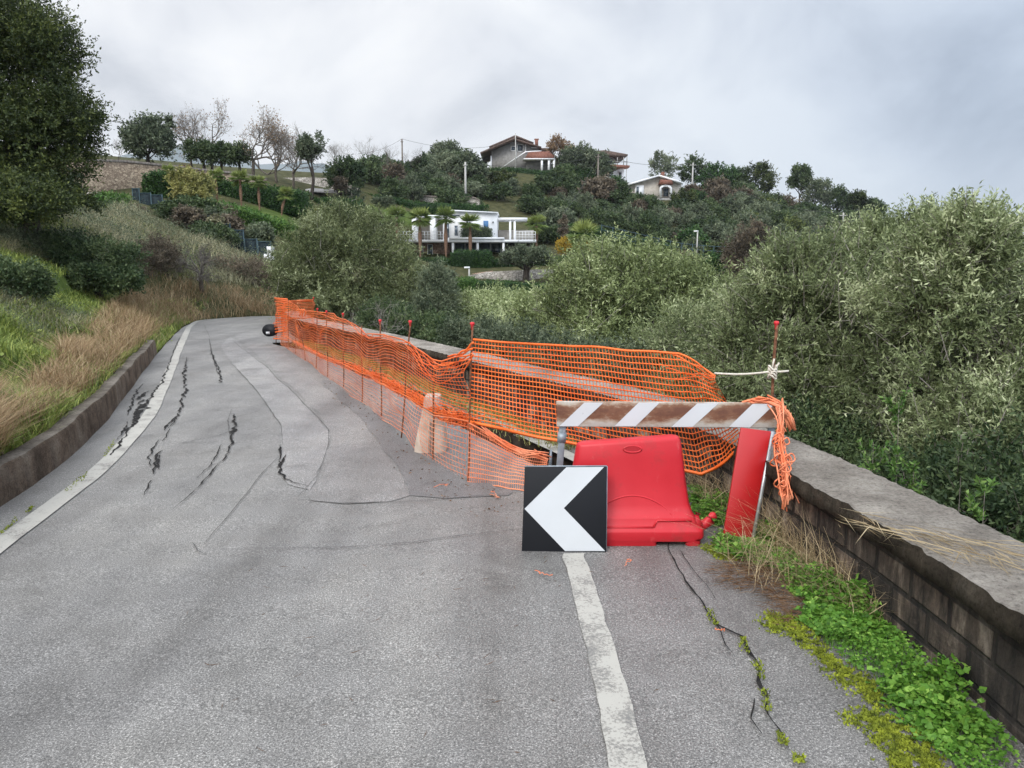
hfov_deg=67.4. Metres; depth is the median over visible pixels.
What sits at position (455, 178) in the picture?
shrub
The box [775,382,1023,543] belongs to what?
bush
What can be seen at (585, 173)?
hedge
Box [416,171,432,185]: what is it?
shrub
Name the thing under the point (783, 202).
shrub
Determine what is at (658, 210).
shrub
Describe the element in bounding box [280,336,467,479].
safety net
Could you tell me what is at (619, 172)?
house
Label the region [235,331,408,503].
asphalt patch
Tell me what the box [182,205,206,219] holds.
vine
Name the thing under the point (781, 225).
shrub
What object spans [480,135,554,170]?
house
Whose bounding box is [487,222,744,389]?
olive tree
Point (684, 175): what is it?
tree
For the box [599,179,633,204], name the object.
shrub
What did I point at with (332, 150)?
bare tree
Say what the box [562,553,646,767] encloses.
edge line
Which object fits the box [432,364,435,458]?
rod
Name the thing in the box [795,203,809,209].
shrub
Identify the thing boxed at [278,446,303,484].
road crack
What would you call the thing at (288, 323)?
rod
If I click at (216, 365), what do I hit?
road crack
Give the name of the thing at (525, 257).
olive tree
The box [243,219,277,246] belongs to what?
shrub
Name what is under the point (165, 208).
shrub
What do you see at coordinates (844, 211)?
shrub
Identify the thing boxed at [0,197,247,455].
green grass
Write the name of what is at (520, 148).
window
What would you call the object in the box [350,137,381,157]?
bare tree
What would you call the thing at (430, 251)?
window
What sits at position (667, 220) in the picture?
shrub
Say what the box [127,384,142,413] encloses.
road crack
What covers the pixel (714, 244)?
shrub
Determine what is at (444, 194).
shrub
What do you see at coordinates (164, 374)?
road crack
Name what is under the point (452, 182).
shrub
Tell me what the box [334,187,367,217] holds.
bush
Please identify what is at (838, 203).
tree
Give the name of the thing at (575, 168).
shrub
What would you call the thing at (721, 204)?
shrub
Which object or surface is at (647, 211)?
shrub
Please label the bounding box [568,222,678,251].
hedge
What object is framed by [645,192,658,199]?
shrub
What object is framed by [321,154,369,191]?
tree
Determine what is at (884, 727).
moss
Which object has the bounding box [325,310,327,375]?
rod
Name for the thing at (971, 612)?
parapet wall
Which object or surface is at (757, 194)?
shrub
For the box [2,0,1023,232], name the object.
sky
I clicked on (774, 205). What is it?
shrub
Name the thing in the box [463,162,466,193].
utility pole
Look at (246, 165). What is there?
mountain
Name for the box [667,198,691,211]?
shrub
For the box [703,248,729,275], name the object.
bush
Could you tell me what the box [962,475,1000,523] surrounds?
sapling
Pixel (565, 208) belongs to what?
shrub
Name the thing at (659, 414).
barrier board
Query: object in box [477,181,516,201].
shrub
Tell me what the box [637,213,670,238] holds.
shrub
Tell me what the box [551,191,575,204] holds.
shrub
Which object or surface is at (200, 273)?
bare tree
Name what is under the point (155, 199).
fence
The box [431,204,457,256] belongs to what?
palm tree
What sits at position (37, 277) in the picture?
bramble bush
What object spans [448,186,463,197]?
shrub
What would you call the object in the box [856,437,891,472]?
sapling
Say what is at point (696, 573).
road crack
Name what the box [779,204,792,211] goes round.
shrub
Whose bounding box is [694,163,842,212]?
overhead cable
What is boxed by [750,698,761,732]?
road crack
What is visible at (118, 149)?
bare tree
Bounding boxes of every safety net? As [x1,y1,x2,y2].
[273,297,314,340]
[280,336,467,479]
[281,301,474,422]
[442,338,738,475]
[467,423,551,490]
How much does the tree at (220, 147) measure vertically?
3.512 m
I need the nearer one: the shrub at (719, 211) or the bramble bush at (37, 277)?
the bramble bush at (37, 277)
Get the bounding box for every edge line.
[0,316,274,552]
[453,397,573,460]
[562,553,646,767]
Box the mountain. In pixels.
[119,144,330,172]
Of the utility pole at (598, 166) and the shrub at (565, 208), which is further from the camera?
the utility pole at (598, 166)
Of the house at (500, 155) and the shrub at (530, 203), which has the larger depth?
the house at (500, 155)
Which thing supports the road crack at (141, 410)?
on the road at (128, 612)
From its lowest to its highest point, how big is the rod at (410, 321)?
1.181 m
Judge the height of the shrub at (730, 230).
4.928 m
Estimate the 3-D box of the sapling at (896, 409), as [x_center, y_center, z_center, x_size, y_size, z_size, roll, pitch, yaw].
[2.425,1.205,5.061,0.152,2.493,0.369,-2,10,-11]
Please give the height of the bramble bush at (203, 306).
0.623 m
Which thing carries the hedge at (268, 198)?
on the hillside
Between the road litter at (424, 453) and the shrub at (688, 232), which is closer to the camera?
the road litter at (424, 453)
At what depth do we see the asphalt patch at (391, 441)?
6.18 m
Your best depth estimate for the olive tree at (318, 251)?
23.08 m
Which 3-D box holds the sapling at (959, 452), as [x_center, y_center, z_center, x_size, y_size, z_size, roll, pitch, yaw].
[2.426,1.355,4.365,0.365,2.285,0.173,-7,12,-36]
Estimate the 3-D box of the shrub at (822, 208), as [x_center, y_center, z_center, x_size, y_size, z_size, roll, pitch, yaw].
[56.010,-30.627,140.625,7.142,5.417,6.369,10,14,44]
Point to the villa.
(498, 239)
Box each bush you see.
[0,223,90,249]
[0,251,61,301]
[20,223,153,298]
[93,189,135,206]
[130,203,151,211]
[134,227,188,277]
[140,168,176,198]
[162,165,220,199]
[196,300,233,311]
[198,250,297,296]
[331,176,348,198]
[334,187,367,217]
[352,290,469,348]
[426,264,459,281]
[434,307,672,390]
[451,288,471,299]
[666,247,695,263]
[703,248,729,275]
[717,216,772,280]
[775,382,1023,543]
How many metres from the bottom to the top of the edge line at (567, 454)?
0.132 m
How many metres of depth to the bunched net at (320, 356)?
11.89 m
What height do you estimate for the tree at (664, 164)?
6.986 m
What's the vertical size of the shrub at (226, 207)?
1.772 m
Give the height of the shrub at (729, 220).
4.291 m
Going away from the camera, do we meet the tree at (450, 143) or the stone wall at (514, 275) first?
the stone wall at (514, 275)
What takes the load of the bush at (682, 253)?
on the hillside
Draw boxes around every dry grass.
[0,270,283,454]
[671,449,899,620]
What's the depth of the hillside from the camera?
58.62 m
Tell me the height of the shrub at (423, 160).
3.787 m
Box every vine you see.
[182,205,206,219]
[206,213,228,226]
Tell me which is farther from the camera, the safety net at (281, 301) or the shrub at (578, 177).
the shrub at (578, 177)
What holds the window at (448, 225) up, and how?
in the villa
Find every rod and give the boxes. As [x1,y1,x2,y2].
[288,300,288,345]
[316,308,317,366]
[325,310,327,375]
[342,313,343,386]
[361,326,362,401]
[378,319,381,414]
[401,320,411,437]
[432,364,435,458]
[467,322,474,480]
[771,321,778,398]
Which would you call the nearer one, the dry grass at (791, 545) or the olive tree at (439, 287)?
the dry grass at (791, 545)
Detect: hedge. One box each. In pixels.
[211,178,313,216]
[215,199,300,240]
[307,195,363,214]
[365,192,489,214]
[417,255,451,265]
[449,248,493,267]
[455,275,477,295]
[458,225,492,236]
[476,275,545,292]
[488,167,595,179]
[490,257,550,266]
[554,254,584,262]
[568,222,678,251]
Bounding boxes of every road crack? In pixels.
[110,391,147,454]
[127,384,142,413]
[133,394,153,423]
[147,440,158,464]
[151,339,178,396]
[152,450,161,473]
[162,359,187,440]
[174,452,228,507]
[205,458,276,541]
[209,340,221,382]
[227,413,236,451]
[229,338,328,491]
[234,366,282,441]
[241,529,513,547]
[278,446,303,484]
[303,492,513,502]
[668,543,788,746]
[680,550,714,597]
[717,625,734,655]
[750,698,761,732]
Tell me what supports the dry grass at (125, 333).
on the hillside
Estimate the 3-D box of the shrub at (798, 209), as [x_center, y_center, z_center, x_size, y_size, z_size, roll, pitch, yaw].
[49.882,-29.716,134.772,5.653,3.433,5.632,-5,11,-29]
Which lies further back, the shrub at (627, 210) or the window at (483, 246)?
the shrub at (627, 210)
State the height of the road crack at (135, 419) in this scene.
0.052 m
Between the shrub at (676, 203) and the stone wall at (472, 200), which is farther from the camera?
the shrub at (676, 203)
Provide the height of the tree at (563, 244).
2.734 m
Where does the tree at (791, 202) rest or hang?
on the hillside
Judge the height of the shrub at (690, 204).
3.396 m
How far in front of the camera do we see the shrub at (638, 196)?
113.02 m
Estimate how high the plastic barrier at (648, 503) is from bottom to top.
0.626 m
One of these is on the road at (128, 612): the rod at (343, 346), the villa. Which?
the rod at (343, 346)
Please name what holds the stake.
on the road at (128, 612)
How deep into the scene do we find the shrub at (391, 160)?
120.27 m
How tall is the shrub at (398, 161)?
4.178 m
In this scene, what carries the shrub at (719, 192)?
on the hillside
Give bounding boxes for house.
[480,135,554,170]
[595,150,629,182]
[628,172,682,199]
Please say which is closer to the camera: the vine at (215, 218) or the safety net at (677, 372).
the safety net at (677, 372)
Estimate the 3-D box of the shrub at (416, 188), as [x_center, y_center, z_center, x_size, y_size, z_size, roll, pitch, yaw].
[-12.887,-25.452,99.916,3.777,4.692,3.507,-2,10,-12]
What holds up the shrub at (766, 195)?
on the hillside
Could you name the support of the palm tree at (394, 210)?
on the hillside
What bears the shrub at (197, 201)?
on the hillside
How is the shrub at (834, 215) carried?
on the hillside
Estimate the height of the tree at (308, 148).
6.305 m
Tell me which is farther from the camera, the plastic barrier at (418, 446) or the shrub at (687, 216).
the shrub at (687, 216)
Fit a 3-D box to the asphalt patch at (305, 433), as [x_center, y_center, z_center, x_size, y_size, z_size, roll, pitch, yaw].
[-4.057,-0.204,12.126,0.664,0.286,14.197,-4,11,-23]
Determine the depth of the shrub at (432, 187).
103.59 m
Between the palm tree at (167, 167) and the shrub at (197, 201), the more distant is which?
the palm tree at (167, 167)
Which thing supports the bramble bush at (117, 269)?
on the hillside
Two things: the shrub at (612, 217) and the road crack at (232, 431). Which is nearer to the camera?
the road crack at (232, 431)
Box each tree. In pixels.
[0,0,124,244]
[112,137,131,159]
[116,108,179,162]
[161,163,174,174]
[163,98,233,169]
[172,102,213,166]
[174,239,220,292]
[178,135,218,168]
[202,138,232,169]
[206,166,225,201]
[221,140,255,170]
[228,168,250,205]
[233,101,301,174]
[245,107,302,182]
[248,175,268,210]
[255,189,433,330]
[269,121,325,187]
[276,186,295,214]
[294,129,329,200]
[321,141,350,163]
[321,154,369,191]
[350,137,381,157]
[369,142,399,164]
[370,195,395,217]
[386,205,406,237]
[402,146,422,171]
[406,207,432,256]
[407,254,469,332]
[426,139,464,156]
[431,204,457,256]
[453,278,551,344]
[458,212,481,251]
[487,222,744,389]
[498,240,554,282]
[524,214,549,245]
[545,132,574,166]
[554,235,571,254]
[557,140,597,169]
[566,220,600,248]
[577,146,618,177]
[623,288,800,411]
[648,149,679,177]
[676,150,714,185]
[681,188,955,458]
[694,161,741,186]
[730,165,753,185]
[745,160,781,193]
[778,192,802,205]
[785,162,813,201]
[799,176,835,207]
[823,183,855,211]
[832,180,1023,515]
[846,188,869,212]
[861,196,888,217]
[1000,233,1023,359]
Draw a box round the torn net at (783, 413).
[742,395,798,511]
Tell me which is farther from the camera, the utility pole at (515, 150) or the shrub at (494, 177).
the utility pole at (515, 150)
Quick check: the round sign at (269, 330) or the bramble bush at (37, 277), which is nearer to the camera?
the bramble bush at (37, 277)
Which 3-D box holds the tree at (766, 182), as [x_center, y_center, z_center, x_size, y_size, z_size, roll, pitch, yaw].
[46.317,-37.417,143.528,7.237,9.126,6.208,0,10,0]
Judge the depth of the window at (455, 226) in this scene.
78.43 m
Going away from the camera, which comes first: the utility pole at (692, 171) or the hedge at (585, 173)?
the hedge at (585, 173)
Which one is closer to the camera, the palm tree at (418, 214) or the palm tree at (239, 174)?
the palm tree at (239, 174)
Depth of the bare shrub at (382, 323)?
15.11 m
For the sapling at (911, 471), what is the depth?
4.59 m
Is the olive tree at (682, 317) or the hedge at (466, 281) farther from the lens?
the hedge at (466, 281)
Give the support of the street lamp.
on the hillside
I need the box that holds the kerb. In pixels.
[0,340,156,506]
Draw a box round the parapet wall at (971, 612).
[285,312,1023,744]
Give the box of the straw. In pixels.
[836,508,1023,575]
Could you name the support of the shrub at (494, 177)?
on the hillside
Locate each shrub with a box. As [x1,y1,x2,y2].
[149,197,189,218]
[167,202,206,227]
[177,193,233,214]
[186,219,233,239]
[200,204,231,215]
[206,226,242,246]
[216,202,236,213]
[221,211,245,232]
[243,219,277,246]
[325,300,407,338]
[357,153,386,184]
[375,176,410,198]
[378,155,393,163]
[379,159,407,179]
[392,159,418,176]
[401,171,426,199]
[403,156,429,172]
[416,163,438,176]
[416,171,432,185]
[422,177,450,195]
[425,145,459,173]
[433,171,460,188]
[433,186,471,203]
[442,148,492,180]
[447,173,462,183]
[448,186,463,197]
[450,179,488,198]
[461,173,487,185]
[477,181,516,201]
[485,168,520,185]
[503,176,521,195]
[513,194,547,213]
[517,192,544,202]
[519,182,540,195]
[529,174,575,193]
[534,205,570,228]
[534,222,561,243]
[539,196,576,213]
[544,162,576,181]
[548,186,567,197]
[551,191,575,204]
[555,163,579,174]
[555,175,581,191]
[556,206,577,228]
[562,205,576,219]
[567,190,581,201]
[568,201,588,218]
[573,175,584,186]
[574,172,618,201]
[576,191,599,211]
[580,205,606,227]
[594,199,614,208]
[597,211,641,236]
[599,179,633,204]
[602,203,622,210]
[602,207,620,215]
[611,175,624,183]
[620,201,643,232]
[621,192,651,208]
[631,197,647,211]
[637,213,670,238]
[640,209,663,224]
[644,229,674,242]
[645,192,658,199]
[645,197,669,212]
[652,205,679,224]
[653,212,673,228]
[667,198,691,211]
[667,205,681,222]
[669,186,698,203]
[669,227,682,235]
[672,229,701,241]
[673,223,710,249]
[675,209,700,224]
[677,218,706,229]
[679,201,696,214]
[680,236,705,253]
[682,200,715,220]
[684,182,705,193]
[690,188,706,202]
[694,197,717,208]
[695,199,726,208]
[701,173,729,198]
[702,214,717,226]
[702,220,726,241]
[702,239,732,254]
[704,181,735,202]
[709,204,731,220]
[710,215,744,231]
[717,193,744,214]
[719,222,749,243]
[731,207,761,226]
[732,185,755,200]
[734,180,761,196]
[734,189,756,211]
[741,207,761,220]
[742,198,780,220]
[743,186,765,199]
[756,195,780,204]
[757,214,771,226]
[760,199,781,214]
[762,191,773,198]
[763,208,793,227]
[767,191,790,203]
[769,222,792,237]
[777,200,787,204]
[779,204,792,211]
[779,214,807,234]
[788,205,806,211]
[788,209,822,226]
[795,201,821,210]
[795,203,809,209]
[795,224,821,238]
[802,209,822,219]
[807,202,836,212]
[816,211,846,228]
[818,215,836,229]
[820,226,835,236]
[840,209,869,220]
[845,207,874,218]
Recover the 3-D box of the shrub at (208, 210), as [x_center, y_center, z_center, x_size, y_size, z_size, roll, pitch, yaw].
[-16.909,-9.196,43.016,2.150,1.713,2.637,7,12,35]
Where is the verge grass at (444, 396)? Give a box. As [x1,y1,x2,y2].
[282,338,581,449]
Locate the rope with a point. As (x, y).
(772, 370)
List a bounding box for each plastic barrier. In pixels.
[414,393,448,452]
[573,434,716,545]
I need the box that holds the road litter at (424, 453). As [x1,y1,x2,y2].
[324,382,518,523]
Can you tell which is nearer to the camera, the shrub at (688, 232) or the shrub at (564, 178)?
the shrub at (688, 232)
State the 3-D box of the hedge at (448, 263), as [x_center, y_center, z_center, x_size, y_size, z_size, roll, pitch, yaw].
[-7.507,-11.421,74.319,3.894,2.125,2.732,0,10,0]
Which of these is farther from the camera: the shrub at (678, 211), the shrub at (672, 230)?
the shrub at (678, 211)
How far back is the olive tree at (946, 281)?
6.09 m
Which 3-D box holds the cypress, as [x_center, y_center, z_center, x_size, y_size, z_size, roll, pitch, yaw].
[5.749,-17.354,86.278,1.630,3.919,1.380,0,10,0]
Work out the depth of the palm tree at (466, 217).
74.67 m
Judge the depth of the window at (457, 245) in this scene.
80.24 m
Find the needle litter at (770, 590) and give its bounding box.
[191,553,809,752]
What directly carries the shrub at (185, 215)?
on the hillside
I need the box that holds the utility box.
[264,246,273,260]
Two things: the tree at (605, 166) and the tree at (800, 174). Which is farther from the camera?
the tree at (800, 174)
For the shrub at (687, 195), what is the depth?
120.69 m
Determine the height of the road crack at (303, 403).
0.288 m
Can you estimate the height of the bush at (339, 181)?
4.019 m
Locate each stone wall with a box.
[60,159,267,191]
[286,177,357,196]
[410,195,479,204]
[470,269,552,280]
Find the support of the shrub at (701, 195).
on the hillside
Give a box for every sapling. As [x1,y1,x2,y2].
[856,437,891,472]
[872,384,911,485]
[897,457,927,493]
[939,427,982,511]
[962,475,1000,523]
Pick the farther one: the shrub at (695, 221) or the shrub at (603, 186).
the shrub at (603, 186)
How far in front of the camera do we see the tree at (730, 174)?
138.62 m
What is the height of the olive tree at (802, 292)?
4.774 m
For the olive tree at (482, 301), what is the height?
3.030 m
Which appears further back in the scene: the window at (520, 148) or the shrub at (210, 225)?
the window at (520, 148)
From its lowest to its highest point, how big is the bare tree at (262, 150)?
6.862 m
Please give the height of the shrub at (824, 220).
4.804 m
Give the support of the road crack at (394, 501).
on the road at (128, 612)
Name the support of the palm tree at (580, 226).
on the hillside
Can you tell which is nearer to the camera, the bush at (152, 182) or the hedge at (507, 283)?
the bush at (152, 182)
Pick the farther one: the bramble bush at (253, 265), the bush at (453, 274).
the bush at (453, 274)
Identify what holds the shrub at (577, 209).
on the hillside
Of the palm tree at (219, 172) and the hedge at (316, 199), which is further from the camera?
the hedge at (316, 199)
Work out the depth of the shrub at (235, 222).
41.95 m
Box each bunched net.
[294,339,353,371]
[352,364,483,432]
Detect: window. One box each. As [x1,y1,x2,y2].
[427,244,432,253]
[447,223,449,237]
[454,225,457,235]
[455,243,464,250]
[465,243,475,250]
[479,243,489,251]
[491,243,500,251]
[517,144,523,151]
[663,188,668,196]
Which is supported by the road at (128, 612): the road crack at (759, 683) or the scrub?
the road crack at (759, 683)
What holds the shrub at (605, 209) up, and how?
on the hillside
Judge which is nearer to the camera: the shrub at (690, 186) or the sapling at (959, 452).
the sapling at (959, 452)
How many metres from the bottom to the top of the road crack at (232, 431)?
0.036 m
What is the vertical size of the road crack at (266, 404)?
0.142 m
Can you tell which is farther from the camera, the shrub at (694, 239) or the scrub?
the shrub at (694, 239)
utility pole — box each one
[401,139,402,160]
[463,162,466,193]
[515,133,515,167]
[597,154,598,176]
[692,162,693,183]
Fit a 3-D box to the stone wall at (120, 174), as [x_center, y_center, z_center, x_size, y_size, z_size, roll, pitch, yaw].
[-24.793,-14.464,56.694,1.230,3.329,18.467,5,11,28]
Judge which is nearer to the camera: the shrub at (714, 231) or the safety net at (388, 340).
the safety net at (388, 340)
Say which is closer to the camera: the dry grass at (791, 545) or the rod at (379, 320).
the dry grass at (791, 545)
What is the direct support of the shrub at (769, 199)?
on the hillside
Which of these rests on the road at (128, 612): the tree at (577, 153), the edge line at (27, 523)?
the edge line at (27, 523)
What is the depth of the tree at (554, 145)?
135.85 m
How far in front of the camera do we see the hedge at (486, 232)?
77.37 m
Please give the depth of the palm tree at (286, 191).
53.85 m
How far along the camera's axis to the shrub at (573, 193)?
112.60 m
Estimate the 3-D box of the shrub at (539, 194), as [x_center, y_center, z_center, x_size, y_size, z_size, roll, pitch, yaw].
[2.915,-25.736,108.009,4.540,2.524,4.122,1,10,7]
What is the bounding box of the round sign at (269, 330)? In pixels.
[262,324,277,336]
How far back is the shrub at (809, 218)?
121.50 m
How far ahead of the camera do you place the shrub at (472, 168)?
114.15 m
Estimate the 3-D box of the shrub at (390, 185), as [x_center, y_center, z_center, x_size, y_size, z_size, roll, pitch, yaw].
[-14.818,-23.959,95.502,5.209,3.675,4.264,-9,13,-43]
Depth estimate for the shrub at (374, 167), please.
98.57 m
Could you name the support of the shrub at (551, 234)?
on the hillside
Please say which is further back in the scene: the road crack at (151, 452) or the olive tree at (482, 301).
the olive tree at (482, 301)
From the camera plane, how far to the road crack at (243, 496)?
5.42 m
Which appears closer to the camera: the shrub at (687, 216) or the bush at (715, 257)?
the bush at (715, 257)
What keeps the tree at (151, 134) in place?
on the hillside
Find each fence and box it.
[132,188,271,257]
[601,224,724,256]
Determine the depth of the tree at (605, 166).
128.49 m
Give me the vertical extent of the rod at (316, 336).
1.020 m
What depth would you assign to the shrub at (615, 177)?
125.78 m
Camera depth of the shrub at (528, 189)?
111.96 m
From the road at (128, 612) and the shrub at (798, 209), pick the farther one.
the shrub at (798, 209)
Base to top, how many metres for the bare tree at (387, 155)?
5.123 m
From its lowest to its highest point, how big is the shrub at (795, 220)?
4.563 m
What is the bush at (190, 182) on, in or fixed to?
on the hillside
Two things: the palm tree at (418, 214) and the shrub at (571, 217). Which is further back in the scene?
the shrub at (571, 217)
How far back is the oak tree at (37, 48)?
19.05 m
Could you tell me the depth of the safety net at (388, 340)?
7.52 m
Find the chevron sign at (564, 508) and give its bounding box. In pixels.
[522,465,607,551]
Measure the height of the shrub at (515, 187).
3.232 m
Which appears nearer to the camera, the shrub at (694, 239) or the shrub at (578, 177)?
the shrub at (694, 239)
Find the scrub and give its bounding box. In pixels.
[0,188,272,342]
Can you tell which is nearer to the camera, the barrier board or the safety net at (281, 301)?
the barrier board
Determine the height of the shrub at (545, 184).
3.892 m
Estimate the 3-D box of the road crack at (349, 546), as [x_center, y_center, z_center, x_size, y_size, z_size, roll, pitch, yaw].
[-0.740,0.927,4.537,1.691,0.007,0.114,-2,10,-11]
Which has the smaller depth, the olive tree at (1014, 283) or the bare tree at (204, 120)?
the olive tree at (1014, 283)
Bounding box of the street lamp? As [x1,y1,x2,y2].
[694,231,697,253]
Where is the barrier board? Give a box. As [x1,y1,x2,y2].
[556,401,778,465]
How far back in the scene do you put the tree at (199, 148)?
72.54 m
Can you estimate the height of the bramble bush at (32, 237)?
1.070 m
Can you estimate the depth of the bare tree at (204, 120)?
73.98 m
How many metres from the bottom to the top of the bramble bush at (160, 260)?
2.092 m
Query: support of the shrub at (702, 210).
on the hillside
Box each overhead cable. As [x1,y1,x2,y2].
[468,154,597,166]
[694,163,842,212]
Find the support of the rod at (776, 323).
on the parapet wall at (971, 612)
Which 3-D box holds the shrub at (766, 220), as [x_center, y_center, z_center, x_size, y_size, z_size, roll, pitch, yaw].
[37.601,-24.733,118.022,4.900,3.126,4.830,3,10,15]
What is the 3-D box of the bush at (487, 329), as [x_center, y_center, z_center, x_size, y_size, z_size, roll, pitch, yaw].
[0.308,0.163,11.885,1.948,2.464,5.719,-6,12,-33]
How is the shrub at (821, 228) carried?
on the hillside
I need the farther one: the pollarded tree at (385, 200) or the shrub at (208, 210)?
the pollarded tree at (385, 200)
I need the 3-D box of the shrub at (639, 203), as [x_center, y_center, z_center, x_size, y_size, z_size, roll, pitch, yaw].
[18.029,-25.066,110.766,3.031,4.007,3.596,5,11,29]
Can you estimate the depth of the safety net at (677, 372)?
5.28 m
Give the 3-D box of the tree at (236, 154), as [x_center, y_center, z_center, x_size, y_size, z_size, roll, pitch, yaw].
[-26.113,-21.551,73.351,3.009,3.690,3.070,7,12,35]
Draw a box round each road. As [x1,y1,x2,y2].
[0,316,1023,767]
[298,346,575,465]
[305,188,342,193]
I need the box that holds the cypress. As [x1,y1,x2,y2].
[557,212,569,241]
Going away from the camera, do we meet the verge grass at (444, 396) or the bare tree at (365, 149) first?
the verge grass at (444, 396)
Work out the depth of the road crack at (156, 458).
6.44 m
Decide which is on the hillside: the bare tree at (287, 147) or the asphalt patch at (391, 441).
the bare tree at (287, 147)
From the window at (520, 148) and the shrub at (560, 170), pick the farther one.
the window at (520, 148)
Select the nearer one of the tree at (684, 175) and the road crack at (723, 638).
the road crack at (723, 638)
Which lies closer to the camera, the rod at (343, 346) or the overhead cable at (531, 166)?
the rod at (343, 346)
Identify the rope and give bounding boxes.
[714,359,788,379]
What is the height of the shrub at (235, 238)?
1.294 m
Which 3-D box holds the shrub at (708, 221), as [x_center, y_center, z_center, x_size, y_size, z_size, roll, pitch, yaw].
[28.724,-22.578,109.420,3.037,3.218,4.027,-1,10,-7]
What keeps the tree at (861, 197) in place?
on the hillside
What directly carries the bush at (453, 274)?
on the hillside
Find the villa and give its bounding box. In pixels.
[399,210,535,253]
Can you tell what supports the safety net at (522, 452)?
attached to the rod at (472, 324)
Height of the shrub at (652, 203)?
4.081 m
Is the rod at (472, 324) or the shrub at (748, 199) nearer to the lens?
the rod at (472, 324)
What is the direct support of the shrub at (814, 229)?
on the hillside
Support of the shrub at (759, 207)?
on the hillside
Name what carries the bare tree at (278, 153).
on the hillside
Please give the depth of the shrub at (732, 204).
125.71 m
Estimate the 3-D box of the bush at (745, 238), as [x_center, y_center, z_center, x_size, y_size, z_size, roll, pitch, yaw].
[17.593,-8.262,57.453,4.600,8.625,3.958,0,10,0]
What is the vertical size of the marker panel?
0.681 m
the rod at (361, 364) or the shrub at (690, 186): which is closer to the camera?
the rod at (361, 364)
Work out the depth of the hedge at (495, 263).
73.56 m
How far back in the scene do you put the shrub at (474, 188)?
107.04 m
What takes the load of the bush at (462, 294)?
on the hillside
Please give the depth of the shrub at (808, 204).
139.57 m
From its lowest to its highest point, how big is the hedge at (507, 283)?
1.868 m
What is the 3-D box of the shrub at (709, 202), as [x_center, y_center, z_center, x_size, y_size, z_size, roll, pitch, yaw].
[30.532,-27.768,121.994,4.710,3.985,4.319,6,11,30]
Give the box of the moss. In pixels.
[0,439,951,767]
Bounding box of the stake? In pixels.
[549,450,551,465]
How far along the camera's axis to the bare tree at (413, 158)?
113.40 m
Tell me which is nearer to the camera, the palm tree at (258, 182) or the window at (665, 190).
the palm tree at (258, 182)
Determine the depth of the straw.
3.13 m
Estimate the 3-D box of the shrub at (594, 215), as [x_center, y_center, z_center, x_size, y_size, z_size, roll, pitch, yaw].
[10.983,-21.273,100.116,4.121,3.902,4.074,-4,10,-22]
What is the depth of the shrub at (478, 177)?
112.08 m
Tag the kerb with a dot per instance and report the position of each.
(30, 463)
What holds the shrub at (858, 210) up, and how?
on the hillside
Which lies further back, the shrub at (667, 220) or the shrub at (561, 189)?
the shrub at (561, 189)
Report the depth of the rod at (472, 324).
5.71 m
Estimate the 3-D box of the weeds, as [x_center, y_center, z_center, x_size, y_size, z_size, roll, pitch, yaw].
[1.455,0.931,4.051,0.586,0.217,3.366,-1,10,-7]
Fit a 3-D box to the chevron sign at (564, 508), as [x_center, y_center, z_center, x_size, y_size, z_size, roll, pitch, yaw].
[0.300,0.712,4.385,0.486,0.499,0.082,0,10,2]
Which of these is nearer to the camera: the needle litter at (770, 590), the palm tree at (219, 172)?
the needle litter at (770, 590)
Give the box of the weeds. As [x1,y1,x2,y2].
[687,483,1021,767]
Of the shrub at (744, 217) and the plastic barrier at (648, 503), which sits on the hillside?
the shrub at (744, 217)
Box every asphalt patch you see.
[221,336,330,489]
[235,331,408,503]
[322,380,512,497]
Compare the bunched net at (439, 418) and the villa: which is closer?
the bunched net at (439, 418)
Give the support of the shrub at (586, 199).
on the hillside
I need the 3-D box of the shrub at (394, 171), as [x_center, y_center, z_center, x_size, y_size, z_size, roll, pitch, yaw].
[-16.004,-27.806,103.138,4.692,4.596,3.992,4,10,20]
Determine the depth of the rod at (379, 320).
8.32 m
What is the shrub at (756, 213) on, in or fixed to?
on the hillside
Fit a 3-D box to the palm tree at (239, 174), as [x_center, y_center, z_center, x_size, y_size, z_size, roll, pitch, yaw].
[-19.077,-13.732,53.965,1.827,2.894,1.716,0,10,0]
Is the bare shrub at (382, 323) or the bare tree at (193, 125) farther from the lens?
the bare tree at (193, 125)
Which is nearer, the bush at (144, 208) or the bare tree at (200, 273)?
the bare tree at (200, 273)
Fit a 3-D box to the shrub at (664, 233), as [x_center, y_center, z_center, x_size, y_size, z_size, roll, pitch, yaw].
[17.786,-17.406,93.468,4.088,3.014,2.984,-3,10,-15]
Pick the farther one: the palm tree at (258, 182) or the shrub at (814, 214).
the shrub at (814, 214)
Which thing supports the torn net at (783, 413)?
hanging from the barrier board
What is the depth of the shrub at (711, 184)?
131.43 m
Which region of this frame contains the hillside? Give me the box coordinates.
[0,155,1001,454]
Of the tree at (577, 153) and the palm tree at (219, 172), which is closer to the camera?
the palm tree at (219, 172)
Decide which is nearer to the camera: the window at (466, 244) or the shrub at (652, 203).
the window at (466, 244)
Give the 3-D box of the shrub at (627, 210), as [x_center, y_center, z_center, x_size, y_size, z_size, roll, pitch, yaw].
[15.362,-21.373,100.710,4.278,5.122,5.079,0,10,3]
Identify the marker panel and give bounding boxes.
[723,428,774,537]
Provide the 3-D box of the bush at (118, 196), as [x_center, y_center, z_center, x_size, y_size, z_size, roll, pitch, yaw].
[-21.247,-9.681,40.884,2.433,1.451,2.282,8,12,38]
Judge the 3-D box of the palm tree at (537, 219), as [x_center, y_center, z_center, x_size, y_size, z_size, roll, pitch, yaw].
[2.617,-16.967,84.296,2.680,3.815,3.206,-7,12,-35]

